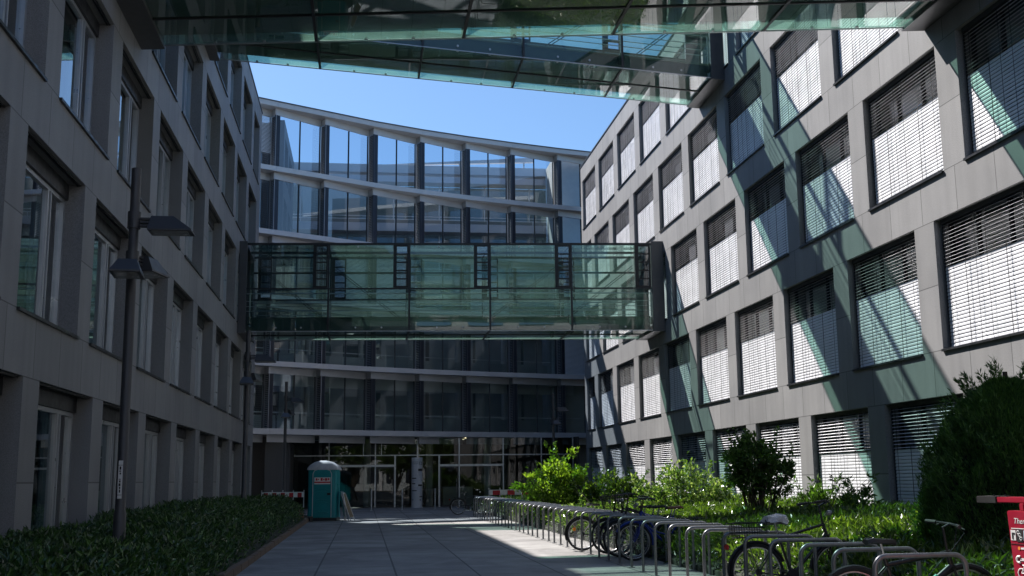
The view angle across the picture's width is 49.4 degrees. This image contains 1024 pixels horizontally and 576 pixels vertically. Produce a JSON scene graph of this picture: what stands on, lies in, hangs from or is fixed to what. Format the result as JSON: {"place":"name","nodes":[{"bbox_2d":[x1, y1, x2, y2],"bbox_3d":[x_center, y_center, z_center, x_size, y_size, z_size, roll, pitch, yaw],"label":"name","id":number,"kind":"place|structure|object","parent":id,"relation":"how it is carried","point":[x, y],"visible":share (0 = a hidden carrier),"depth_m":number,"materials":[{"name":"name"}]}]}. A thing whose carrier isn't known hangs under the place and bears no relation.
{"place":"outdoors","nodes":[
{"label":"outdoors","id":0,"kind":"place"},
{"bbox_2d":[247,23,677,189],"label":"sky","id":1,"kind":"structure","parent":0,"point":[550,119],"materials":[{"name":"blue"}]},
{"bbox_2d":[236,506,713,575],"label":"pavement","id":2,"kind":"structure","parent":0,"point":[410,541],"depth_m":23.87,"materials":[{"name":"grey concrete"}]},
{"bbox_2d":[251,120,293,495],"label":"office wing","id":3,"kind":"structure","parent":2,"relation":"on","point":[285,205],"depth_m":64.07,"materials":[{"name":"glass"}]},
{"bbox_2d":[281,382,304,491],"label":"street lamp","id":4,"kind":"object","parent":2,"relation":"on","point":[287,413],"visible":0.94,"depth_m":49.70,"materials":[{"name":"metal"}]},
{"bbox_2d":[307,461,341,520],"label":"portable toilet","id":5,"kind":"object","parent":2,"relation":"on","point":[323,490],"visible":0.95,"depth_m":43.14,"materials":[{"name":"teal plastic"}]},
{"bbox_2d":[312,469,331,516],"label":"door","id":6,"kind":"structure","parent":5,"relation":"in","point":[322,478],"depth_m":43.08,"materials":[{"name":"teal plastic"}]},
{"bbox_2d":[411,458,422,507],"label":"info pillar","id":7,"kind":"structure","parent":2,"relation":"on","point":[416,481],"depth_m":62.35,"materials":[{"name":"white"}]},
{"bbox_2d":[253,97,590,507],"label":"glass office block","id":8,"kind":"structure","parent":2,"relation":"on","point":[497,443],"depth_m":64.95,"materials":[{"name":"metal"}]},
{"bbox_2d":[326,259,367,298],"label":"window","id":9,"kind":"structure","parent":8,"relation":"in","point":[347,260],"depth_m":63.33,"materials":[{"name":"glass"}]},
{"bbox_2d":[376,259,415,307],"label":"window","id":10,"kind":"structure","parent":8,"relation":"in","point":[377,265],"depth_m":64.57,"materials":[{"name":"glass"}]},
{"bbox_2d":[290,158,547,419],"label":"windows","id":11,"kind":"structure","parent":8,"relation":"attached to","point":[337,211],"depth_m":76.14,"materials":[{"name":"glass"}]},
{"bbox_2d":[470,265,508,313],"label":"window","id":12,"kind":"structure","parent":8,"relation":"in","point":[492,269],"depth_m":67.78,"materials":[{"name":"glass"}]},
{"bbox_2d":[563,274,582,315],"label":"window","id":13,"kind":"structure","parent":8,"relation":"in","point":[578,276],"depth_m":69.99,"materials":[{"name":"glass"}]},
{"bbox_2d":[564,339,584,374],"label":"window","id":14,"kind":"structure","parent":8,"relation":"in","point":[573,341],"depth_m":69.22,"materials":[{"name":"glass"}]},
{"bbox_2d":[565,498,629,550],"bbox_3d":[1.992,5.040,23.761,1.789,1.097,0.649,1,-14,-9],"label":"bicycle","id":15,"kind":"object","parent":2,"relation":"on","point":[572,521],"visible":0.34,"depth_m":23.64,"materials":[{"name":"metal"}]},
{"bbox_2d":[591,494,669,553],"bbox_3d":[2.493,4.803,22.652,1.806,1.177,0.649,0,-14,-5],"label":"bicycle","id":16,"kind":"object","parent":2,"relation":"on","point":[602,520],"visible":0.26,"depth_m":22.57,"materials":[{"name":"metal"}]},
{"bbox_2d":[599,493,680,554],"bbox_3d":[2.610,4.695,22.145,1.806,1.214,0.615,0,-12,-6],"label":"bicycle","id":17,"kind":"object","parent":2,"relation":"on","point":[603,524],"visible":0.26,"depth_m":22.07,"materials":[{"name":"metal"}]},
{"bbox_2d":[603,493,684,556],"bbox_3d":[2.645,4.609,21.655,1.806,1.217,0.649,1,-13,-6],"label":"bicycle","id":18,"kind":"object","parent":2,"relation":"on","point":[613,522],"visible":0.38,"depth_m":21.59,"materials":[{"name":"metal"}]},
{"bbox_2d":[628,517,681,567],"bbox_3d":[2.463,4.363,19.087,0.980,0.830,0.117,1,-9,-9],"label":"bike rack","id":19,"kind":"object","parent":2,"relation":"on","point":[631,545],"visible":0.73,"depth_m":19.09,"materials":[{"name":"metal"}]},
{"bbox_2d":[615,495,706,560],"bbox_3d":[2.801,4.452,20.624,1.806,1.174,0.615,0,-7,-6],"label":"bicycle","id":20,"kind":"object","parent":2,"relation":"on","point":[647,529],"visible":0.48,"depth_m":20.57,"materials":[{"name":"metal"}]},
{"bbox_2d":[640,519,696,571],"bbox_3d":[2.558,4.214,18.225,0.980,0.830,0.117,1,-10,-9],"label":"bike rack","id":21,"kind":"object","parent":2,"relation":"on","point":[642,542],"visible":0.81,"depth_m":18.23,"materials":[{"name":"metal"}]},
{"bbox_2d":[653,521,712,575],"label":"bike rack","id":22,"kind":"object","parent":2,"relation":"on","point":[655,544],"visible":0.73,"depth_m":17.39,"materials":[{"name":"metal"}]},
{"bbox_2d":[668,523,727,575],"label":"bike rack","id":23,"kind":"object","parent":2,"relation":"on","point":[680,525],"visible":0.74,"depth_m":16.54,"materials":[{"name":"metal"}]},
{"bbox_2d":[685,525,748,575],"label":"bike rack","id":24,"kind":"object","parent":2,"relation":"on","point":[686,542],"visible":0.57,"depth_m":15.63,"materials":[{"name":"metal"}]},
{"bbox_2d":[702,528,767,575],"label":"bike rack","id":25,"kind":"object","parent":2,"relation":"on","point":[703,543],"visible":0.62,"depth_m":14.86,"materials":[{"name":"metal"}]},
{"bbox_2d":[721,530,790,575],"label":"bike rack","id":26,"kind":"object","parent":2,"relation":"on","point":[725,535],"visible":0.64,"depth_m":14.00,"materials":[{"name":"metal"}]},
{"bbox_2d":[743,534,817,575],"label":"bike rack","id":27,"kind":"object","parent":2,"relation":"on","point":[748,538],"visible":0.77,"depth_m":13.17,"materials":[{"name":"metal"}]},
{"bbox_2d":[724,499,855,575],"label":"bicycle","id":28,"kind":"object","parent":2,"relation":"on","point":[775,519],"visible":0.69,"depth_m":13.77,"materials":[{"name":"metal"}]},
{"bbox_2d":[768,537,847,575],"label":"bike rack","id":29,"kind":"object","parent":2,"relation":"on","point":[778,540],"visible":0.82,"depth_m":12.30,"materials":[{"name":"metal"}]},
{"bbox_2d":[799,542,882,575],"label":"bike rack","id":30,"kind":"object","parent":2,"relation":"on","point":[821,544],"visible":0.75,"depth_m":11.44,"materials":[{"name":"metal"}]},
{"bbox_2d":[831,546,921,575],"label":"bike rack","id":31,"kind":"object","parent":2,"relation":"on","point":[837,552],"visible":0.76,"depth_m":10.61,"materials":[{"name":"metal"}]},
{"bbox_2d":[828,519,991,575],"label":"bicycle","id":32,"kind":"object","parent":2,"relation":"on","point":[950,568],"visible":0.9,"depth_m":10.15,"materials":[{"name":"metal"}]},
{"bbox_2d":[872,552,969,575],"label":"bike rack","id":33,"kind":"object","parent":2,"relation":"on","point":[879,558],"visible":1,"depth_m":9.76,"materials":[{"name":"metal"}]},
{"bbox_2d":[976,495,1023,575],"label":"repair station","id":34,"kind":"object","parent":2,"relation":"on","point":[1016,522],"visible":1,"depth_m":8.82,"materials":[{"name":"red paint"}]},
{"bbox_2d":[580,0,1023,505],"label":"office building","id":35,"kind":"structure","parent":0,"point":[833,220],"depth_m":29.09,"materials":[{"name":"concrete"}]},
{"bbox_2d":[237,241,665,341],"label":"glass bridge","id":36,"kind":"structure","parent":35,"relation":"attached to","point":[637,326],"depth_m":43.36,"materials":[{"name":"green glass"}]},
{"bbox_2d":[200,22,724,107],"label":"glass bridge","id":37,"kind":"structure","parent":35,"relation":"attached to","point":[522,60],"depth_m":35.25,"materials":[{"name":"green glass"}]},
{"bbox_2d":[116,0,961,49],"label":"glass bridge","id":38,"kind":"structure","parent":35,"relation":"attached to","point":[152,23],"depth_m":22.48,"materials":[{"name":"green glass"}]},
{"bbox_2d":[582,167,595,229],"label":"window","id":39,"kind":"structure","parent":35,"relation":"in","point":[590,180],"depth_m":58.44,"materials":[{"name":"metal"}]},
{"bbox_2d":[595,222,609,286],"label":"window","id":40,"kind":"structure","parent":35,"relation":"in","point":[604,264],"depth_m":55.20,"materials":[{"name":"metal"}]},
{"bbox_2d":[598,368,613,428],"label":"window","id":41,"kind":"structure","parent":35,"relation":"in","point":[608,416],"depth_m":53.95,"materials":[{"name":"metal"}]},
{"bbox_2d":[599,143,613,211],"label":"window","id":42,"kind":"structure","parent":35,"relation":"in","point":[608,166],"depth_m":54.33,"materials":[{"name":"metal"}]},
{"bbox_2d":[602,290,618,353],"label":"window","id":43,"kind":"structure","parent":35,"relation":"in","point":[613,342],"depth_m":53.17,"materials":[{"name":"metal"}]},
{"bbox_2d":[608,444,621,482],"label":"window","id":44,"kind":"structure","parent":35,"relation":"in","point":[616,449],"depth_m":52.06,"materials":[{"name":"metal"}]},
{"bbox_2d":[613,200,629,271],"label":"window","id":45,"kind":"structure","parent":35,"relation":"in","point":[624,228],"depth_m":51.06,"materials":[{"name":"metal"}]},
{"bbox_2d":[617,359,635,423],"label":"window","id":46,"kind":"structure","parent":35,"relation":"in","point":[628,396],"depth_m":49.82,"materials":[{"name":"metal"}]},
{"bbox_2d":[617,114,635,189],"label":"window","id":47,"kind":"structure","parent":35,"relation":"in","point":[627,133],"depth_m":50.30,"materials":[{"name":"metal"}]},
{"bbox_2d":[628,440,645,485],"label":"window","id":48,"kind":"structure","parent":35,"relation":"in","point":[638,450],"depth_m":48.03,"materials":[{"name":"metal"}]},
{"bbox_2d":[635,175,654,247],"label":"window","id":49,"kind":"structure","parent":35,"relation":"in","point":[645,227],"depth_m":46.95,"materials":[{"name":"metal"}]},
{"bbox_2d":[639,348,660,418],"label":"window","id":50,"kind":"structure","parent":35,"relation":"in","point":[654,385],"depth_m":45.66,"materials":[{"name":"metal"}]},
{"bbox_2d":[639,95,660,164],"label":"window","id":51,"kind":"structure","parent":35,"relation":"in","point":[649,108],"depth_m":46.31,"materials":[{"name":"metal"}]},
{"bbox_2d":[652,436,672,487],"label":"window","id":52,"kind":"structure","parent":35,"relation":"in","point":[665,439],"depth_m":44.14,"materials":[{"name":"metal"}]},
{"bbox_2d":[659,145,683,232],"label":"window","id":53,"kind":"structure","parent":35,"relation":"in","point":[676,162],"depth_m":42.81,"materials":[{"name":"metal"}]},
{"bbox_2d":[665,46,689,134],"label":"window","id":54,"kind":"structure","parent":35,"relation":"in","point":[674,107],"depth_m":42.21,"materials":[{"name":"metal"}]},
{"bbox_2d":[665,334,691,412],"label":"window","id":55,"kind":"structure","parent":35,"relation":"in","point":[682,368],"depth_m":41.56,"materials":[{"name":"metal"}]},
{"bbox_2d":[672,230,698,315],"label":"window","id":56,"kind":"structure","parent":35,"relation":"in","point":[690,288],"depth_m":40.78,"materials":[{"name":"metal"}]},
{"bbox_2d":[681,431,706,493],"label":"window","id":57,"kind":"structure","parent":35,"relation":"in","point":[703,462],"depth_m":39.63,"materials":[{"name":"metal"}]},
{"bbox_2d":[689,108,718,206],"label":"window","id":58,"kind":"structure","parent":35,"relation":"in","point":[708,121],"depth_m":38.67,"materials":[{"name":"metal"}]},
{"bbox_2d":[697,317,729,405],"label":"window","id":59,"kind":"structure","parent":35,"relation":"in","point":[708,389],"depth_m":37.39,"materials":[{"name":"metal"}]},
{"bbox_2d":[699,21,727,78],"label":"window","id":60,"kind":"structure","parent":35,"relation":"in","point":[704,39],"depth_m":38.62,"materials":[{"name":"metal"}]},
{"bbox_2d":[705,200,738,298],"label":"window","id":61,"kind":"structure","parent":35,"relation":"in","point":[721,215],"depth_m":36.63,"materials":[{"name":"metal"}]},
{"bbox_2d":[716,426,747,496],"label":"window","id":62,"kind":"structure","parent":35,"relation":"in","point":[720,467],"depth_m":36.24,"materials":[{"name":"metal"}]},
{"bbox_2d":[726,61,763,175],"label":"window","id":63,"kind":"structure","parent":35,"relation":"in","point":[755,72],"depth_m":34.53,"materials":[{"name":"metal"}]},
{"bbox_2d":[735,20,766,54],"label":"window","id":64,"kind":"structure","parent":35,"relation":"in","point":[746,26],"depth_m":34.49,"materials":[{"name":"metal"}]},
{"bbox_2d":[737,296,776,396],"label":"window","id":65,"kind":"structure","parent":35,"relation":"in","point":[756,307],"depth_m":33.24,"materials":[{"name":"metal"}]},
{"bbox_2d":[746,163,788,276],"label":"window","id":66,"kind":"structure","parent":35,"relation":"in","point":[778,172],"depth_m":32.51,"materials":[{"name":"metal"}]},
{"bbox_2d":[759,418,802,497],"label":"window","id":67,"kind":"structure","parent":35,"relation":"in","point":[798,456],"depth_m":30.83,"materials":[{"name":"metal"}]},
{"bbox_2d":[773,19,820,136],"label":"window","id":68,"kind":"structure","parent":35,"relation":"in","point":[811,53],"depth_m":30.48,"materials":[{"name":"metal"}]},
{"bbox_2d":[787,269,838,385],"bbox_3d":[7.952,1.087,29.079,0.455,2.684,3.356,1,-10,-7],"label":"window","id":69,"kind":"structure","parent":35,"relation":"in","point":[827,275],"depth_m":29.11,"materials":[{"name":"metal"}]},
{"bbox_2d":[799,115,853,248],"bbox_3d":[8.093,-2.653,28.350,0.455,2.683,3.356,1,-10,-7],"label":"window","id":70,"kind":"structure","parent":35,"relation":"in","point":[841,125],"depth_m":28.38,"materials":[{"name":"metal"}]},
{"bbox_2d":[815,408,873,505],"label":"window","id":71,"kind":"structure","parent":35,"relation":"in","point":[847,464],"depth_m":27.15,"materials":[{"name":"metal"}]},
{"bbox_2d":[833,17,897,85],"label":"window","id":72,"kind":"structure","parent":35,"relation":"in","point":[848,54],"depth_m":26.63,"materials":[{"name":"metal"}]},
{"bbox_2d":[852,232,922,371],"bbox_3d":[8.496,0.379,25.002,0.455,2.684,3.356,1,-10,-7],"label":"window","id":73,"kind":"structure","parent":35,"relation":"in","point":[901,242],"depth_m":24.97,"materials":[{"name":"metal"}]},
{"bbox_2d":[868,49,943,211],"bbox_3d":[8.637,-3.361,24.274,0.455,2.683,3.356,1,-10,-7],"label":"window","id":74,"kind":"structure","parent":35,"relation":"in","point":[919,68],"depth_m":24.25,"materials":[{"name":"metal"}]},
{"bbox_2d":[890,394,962,505],"bbox_3d":[8.782,3.826,22.971,0.332,3.052,3.356,1,-10,-7],"label":"window","id":75,"kind":"structure","parent":35,"relation":"in","point":[906,482],"depth_m":23.90,"materials":[{"name":"metal"}]},
{"bbox_2d":[940,182,1023,351],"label":"window","id":76,"kind":"structure","parent":35,"relation":"in","point":[1008,195],"depth_m":21.08,"materials":[{"name":"metal"}]},
{"bbox_2d":[961,0,1023,160],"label":"window","id":77,"kind":"structure","parent":35,"relation":"in","point":[998,9],"depth_m":20.86,"materials":[{"name":"metal"}]},
{"label":"ground","id":78,"kind":"structure","parent":0,"visible":0},
{"bbox_2d":[0,0,262,537],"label":"office building","id":79,"kind":"structure","parent":78,"relation":"on","point":[97,104],"depth_m":22.03,"materials":[{"name":"concrete"}]},
{"bbox_2d":[0,0,47,81],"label":"window","id":80,"kind":"structure","parent":79,"relation":"in","point":[19,42],"depth_m":16.03,"materials":[{"name":"metal"}]},
{"bbox_2d":[16,130,80,339],"bbox_3d":[-7.431,-0.738,17.333,0.675,2.682,3.356,1,-10,-7],"label":"window","id":81,"kind":"structure","parent":79,"relation":"in","point":[52,184],"depth_m":18.08,"materials":[{"name":"metal"}]},
{"bbox_2d":[33,383,88,529],"bbox_3d":[-7.624,3.156,17.998,0.560,3.006,3.356,1,-10,-7],"label":"window","id":82,"kind":"structure","parent":79,"relation":"in","point":[58,404],"depth_m":18.85,"materials":[{"name":"glass"}]},
{"bbox_2d":[59,0,109,159],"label":"window","id":83,"kind":"structure","parent":79,"relation":"in","point":[81,26],"depth_m":20.00,"materials":[{"name":"glass"}]},
{"bbox_2d":[89,201,127,361],"bbox_3d":[-7.975,-0.030,21.409,0.675,2.682,3.356,1,-10,-7],"label":"window","id":84,"kind":"structure","parent":79,"relation":"in","point":[107,242],"depth_m":21.99,"materials":[{"name":"glass"}]},
{"bbox_2d":[97,402,134,521],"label":"window","id":85,"kind":"structure","parent":79,"relation":"in","point":[110,419],"depth_m":22.69,"materials":[{"name":"glass"}]},
{"bbox_2d":[117,48,150,212],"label":"window","id":86,"kind":"structure","parent":79,"relation":"in","point":[130,99],"depth_m":24.07,"materials":[{"name":"glass"}]},
{"bbox_2d":[136,250,165,381],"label":"window","id":87,"kind":"structure","parent":79,"relation":"in","point":[146,296],"depth_m":26.21,"materials":[{"name":"glass"}]},
{"bbox_2d":[142,415,168,508],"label":"window","id":88,"kind":"structure","parent":79,"relation":"in","point":[152,428],"depth_m":26.98,"materials":[{"name":"glass"}]},
{"bbox_2d":[152,35,177,101],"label":"window","id":89,"kind":"structure","parent":79,"relation":"in","point":[159,54],"depth_m":27.47,"materials":[{"name":"metal"}]},
{"bbox_2d":[156,116,180,250],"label":"window","id":90,"kind":"structure","parent":79,"relation":"in","point":[165,151],"depth_m":28.26,"materials":[{"name":"glass"}]},
{"bbox_2d":[169,283,191,394],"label":"window","id":91,"kind":"structure","parent":79,"relation":"in","point":[178,303],"depth_m":30.41,"materials":[{"name":"metal"}]},
{"bbox_2d":[174,425,192,501],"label":"window","id":92,"kind":"structure","parent":79,"relation":"in","point":[180,432],"depth_m":31.44,"materials":[{"name":"glass"}]},
{"bbox_2d":[182,35,201,149],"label":"window","id":93,"kind":"structure","parent":79,"relation":"in","point":[188,67],"depth_m":31.71,"materials":[{"name":"glass"}]},
{"bbox_2d":[184,165,203,278],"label":"window","id":94,"kind":"structure","parent":79,"relation":"in","point":[191,192],"depth_m":32.50,"materials":[{"name":"metal"}]},
{"bbox_2d":[194,308,211,404],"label":"window","id":95,"kind":"structure","parent":79,"relation":"in","point":[200,322],"depth_m":34.80,"materials":[{"name":"metal"}]},
{"bbox_2d":[197,432,211,500],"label":"window","id":96,"kind":"structure","parent":79,"relation":"in","point":[202,441],"depth_m":35.67,"materials":[{"name":"glass"}]},
{"bbox_2d":[204,79,219,186],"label":"window","id":97,"kind":"structure","parent":79,"relation":"in","point":[209,110],"depth_m":36.04,"materials":[{"name":"metal"}]},
{"bbox_2d":[206,203,220,300],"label":"window","id":98,"kind":"structure","parent":79,"relation":"in","point":[210,221],"depth_m":36.89,"materials":[{"name":"metal"}]},
{"bbox_2d":[214,327,226,412],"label":"window","id":99,"kind":"structure","parent":79,"relation":"in","point":[218,339],"depth_m":39.03,"materials":[{"name":"metal"}]},
{"bbox_2d":[221,123,233,216],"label":"window","id":100,"kind":"structure","parent":79,"relation":"in","point":[225,147],"depth_m":40.32,"materials":[{"name":"metal"}]},
{"bbox_2d":[109,167,194,541],"bbox_3d":[-5.036,1.220,15.500,1.000,5.960,1.678,1,-10,-7],"label":"street lamp","id":101,"kind":"object","parent":78,"relation":"on","point":[133,266],"visible":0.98,"depth_m":15.51,"materials":[{"name":"metal"}]},
{"bbox_2d":[0,493,305,575],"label":"hedge","id":102,"kind":"object","parent":78,"relation":"on","point":[204,536],"visible":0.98,"depth_m":15.99,"materials":[{"name":"green plant"}]},
{"bbox_2d":[239,330,275,497],"bbox_3d":[-7.499,4.204,32.670,1.000,5.960,1.678,1,-10,-7],"label":"street lamp","id":103,"kind":"object","parent":78,"relation":"on","point":[248,379],"visible":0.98,"depth_m":32.72,"materials":[{"name":"metal"}]},
{"bbox_2d":[218,518,308,575],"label":"edging","id":104,"kind":"object","parent":78,"relation":"on","point":[237,568],"visible":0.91,"depth_m":22.31,"materials":[{"name":"grey concrete"}]},
{"bbox_2d":[509,440,593,519],"bbox_3d":[1.401,6.218,35.495,2.182,2.793,2.443,-8,-12,37],"label":"shrub","id":105,"kind":"object","parent":78,"relation":"on","point":[559,488],"visible":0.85,"depth_m":35.16,"materials":[{"name":"green plant"}]},
{"bbox_2d":[546,161,586,487],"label":"office wing","id":106,"kind":"structure","parent":78,"relation":"on","point":[571,234],"depth_m":72.02,"materials":[{"name":"grey glass"}]},
{"bbox_2d":[568,467,649,506],"bbox_3d":[3.108,6.608,35.276,3.077,1.927,1.927,5,-11,-28],"label":"shrub","id":107,"kind":"object","parent":78,"relation":"on","point":[621,485],"visible":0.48,"depth_m":35.01,"materials":[{"name":"green plant"}]},
{"bbox_2d":[555,488,675,527],"bbox_3d":[2.750,5.842,28.898,3.318,1.279,1.993,-1,-10,2],"label":"shrub","id":108,"kind":"object","parent":78,"relation":"on","point":[570,513],"visible":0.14,"depth_m":29.19,"materials":[{"name":"green plant"}]},
{"bbox_2d":[628,451,741,506],"bbox_3d":[4.747,5.626,30.540,3.420,2.290,2.424,1,-10,-7],"label":"shrub","id":109,"kind":"object","parent":78,"relation":"on","point":[716,491],"visible":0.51,"depth_m":30.30,"materials":[{"name":"green plant"}]},
{"bbox_2d":[471,489,1014,575],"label":"ground cover","id":110,"kind":"object","parent":78,"relation":"on","point":[879,520],"visible":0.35,"depth_m":17.69,"materials":[{"name":"green plant"}]},
{"bbox_2d":[719,425,796,510],"bbox_3d":[5.446,4.370,24.606,1.748,2.659,1.364,1,-10,-7],"label":"shrub","id":111,"kind":"object","parent":78,"relation":"on","point":[749,460],"visible":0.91,"depth_m":24.41,"materials":[{"name":"green plant"}]},
{"bbox_2d":[791,472,883,506],"bbox_3d":[7.407,4.976,25.196,1.662,1.646,2.944,1,-10,-7],"label":"shrub","id":112,"kind":"object","parent":78,"relation":"on","point":[815,493],"visible":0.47,"depth_m":24.97,"materials":[{"name":"green plant"}]},
{"bbox_2d":[907,356,1023,554],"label":"thuja","id":113,"kind":"object","parent":78,"relation":"on","point":[977,447],"visible":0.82,"depth_m":13.65,"materials":[{"name":"green plant"}]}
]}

